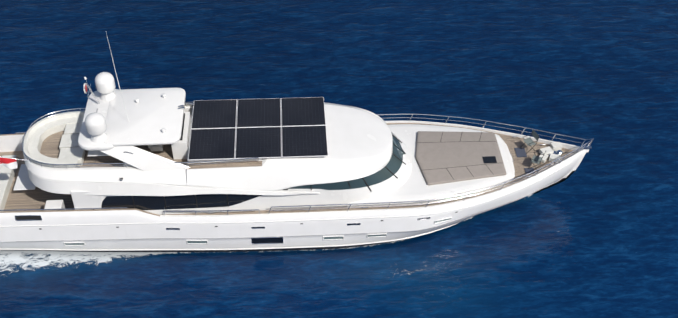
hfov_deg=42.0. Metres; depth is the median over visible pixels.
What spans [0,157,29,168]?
flag
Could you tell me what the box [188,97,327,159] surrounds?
solar array
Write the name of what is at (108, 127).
hardtop
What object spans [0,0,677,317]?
sea
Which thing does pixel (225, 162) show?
rails
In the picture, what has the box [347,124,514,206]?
foredeck
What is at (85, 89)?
mast
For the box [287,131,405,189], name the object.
windows
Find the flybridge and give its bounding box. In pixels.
[24,111,190,167]
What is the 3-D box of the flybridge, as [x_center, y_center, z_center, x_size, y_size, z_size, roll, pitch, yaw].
[-10.652,-1.127,40.555,7.520,1.225,3.841,-2,42,-3]
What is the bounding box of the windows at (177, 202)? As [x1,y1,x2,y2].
[101,189,287,209]
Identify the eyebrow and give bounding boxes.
[27,168,319,195]
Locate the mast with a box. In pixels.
[83,33,128,120]
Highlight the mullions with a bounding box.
[132,134,405,208]
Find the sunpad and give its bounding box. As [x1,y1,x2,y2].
[415,131,506,185]
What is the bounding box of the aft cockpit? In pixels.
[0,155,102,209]
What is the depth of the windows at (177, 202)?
39.80 m
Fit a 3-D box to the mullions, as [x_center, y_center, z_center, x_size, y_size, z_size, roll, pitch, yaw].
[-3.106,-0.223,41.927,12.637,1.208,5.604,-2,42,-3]
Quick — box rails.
[0,98,593,215]
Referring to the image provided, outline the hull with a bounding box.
[0,121,588,251]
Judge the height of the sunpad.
0.248 m
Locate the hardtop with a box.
[78,72,193,170]

